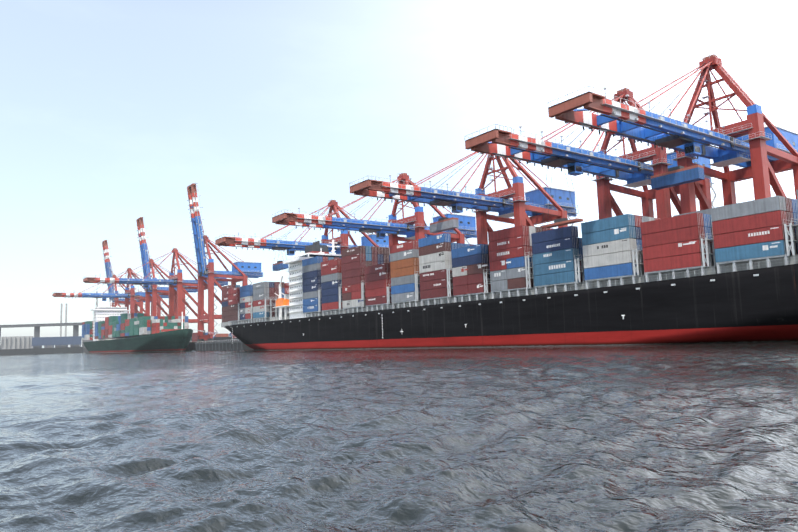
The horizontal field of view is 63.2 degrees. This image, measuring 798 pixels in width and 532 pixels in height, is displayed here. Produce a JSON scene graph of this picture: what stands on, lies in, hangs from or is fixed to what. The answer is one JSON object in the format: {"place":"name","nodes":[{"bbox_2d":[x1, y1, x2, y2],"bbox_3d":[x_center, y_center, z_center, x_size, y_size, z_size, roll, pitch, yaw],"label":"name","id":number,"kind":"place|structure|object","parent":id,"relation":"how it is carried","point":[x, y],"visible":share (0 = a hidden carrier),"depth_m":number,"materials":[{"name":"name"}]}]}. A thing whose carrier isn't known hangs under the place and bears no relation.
{"place":"outdoors","nodes":[
{"label":"outdoors","id":0,"kind":"place"},
{"bbox_2d":[0,195,696,354],"bbox_3d":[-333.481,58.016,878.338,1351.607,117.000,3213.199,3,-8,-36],"label":"quay","id":1,"kind":"structure","parent":0,"point":[19,345],"depth_m":1086.77,"materials":[{"name":"concrete"}]},
{"bbox_2d":[190,332,231,341],"bbox_3d":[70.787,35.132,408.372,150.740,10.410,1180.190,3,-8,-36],"label":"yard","id":2,"kind":"structure","parent":1,"relation":"on","point":[194,337],"depth_m":664.71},
{"bbox_2d":[52,52,797,340],"bbox_3d":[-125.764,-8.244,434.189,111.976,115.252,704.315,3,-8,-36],"label":"gantry cranes","id":3,"kind":"object","parent":1,"relation":"on","point":[756,150],"visible":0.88,"depth_m":196.11,"materials":[{"name":"metal"}]},
{"bbox_2d":[0,342,797,531],"bbox_3d":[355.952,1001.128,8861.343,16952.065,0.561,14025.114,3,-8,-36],"label":"water","id":4,"kind":"structure","parent":0,"point":[665,438],"depth_m":17.47,"materials":[{"name":"grey liquid"}]},
{"bbox_2d":[83,329,192,352],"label":"hull","id":5,"kind":"object","parent":4,"relation":"in","point":[176,340],"visible":0.83,"depth_m":469.70,"materials":[{"name":"green metal"}]},
{"bbox_2d":[82,190,797,339],"bbox_3d":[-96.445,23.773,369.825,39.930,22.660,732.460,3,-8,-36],"label":"containers","id":6,"kind":"object","parent":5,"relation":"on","point":[736,231],"visible":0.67,"depth_m":165.18,"materials":[{"name":"multicoloured metal"}]},
{"bbox_2d":[0,0,797,347],"label":"sky","id":7,"kind":"structure","parent":0,"point":[110,110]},
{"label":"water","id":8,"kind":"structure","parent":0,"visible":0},
{"bbox_2d":[224,264,797,350],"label":"hull","id":9,"kind":"object","parent":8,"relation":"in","point":[744,306],"visible":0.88,"depth_m":145.79,"materials":[{"name":"black metal"}]},
{"bbox_2d":[90,218,797,343],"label":"ship superstructure","id":10,"kind":"object","parent":9,"relation":"on","point":[293,301],"visible":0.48,"depth_m":172.55,"materials":[{"name":"white paint"}]}
]}

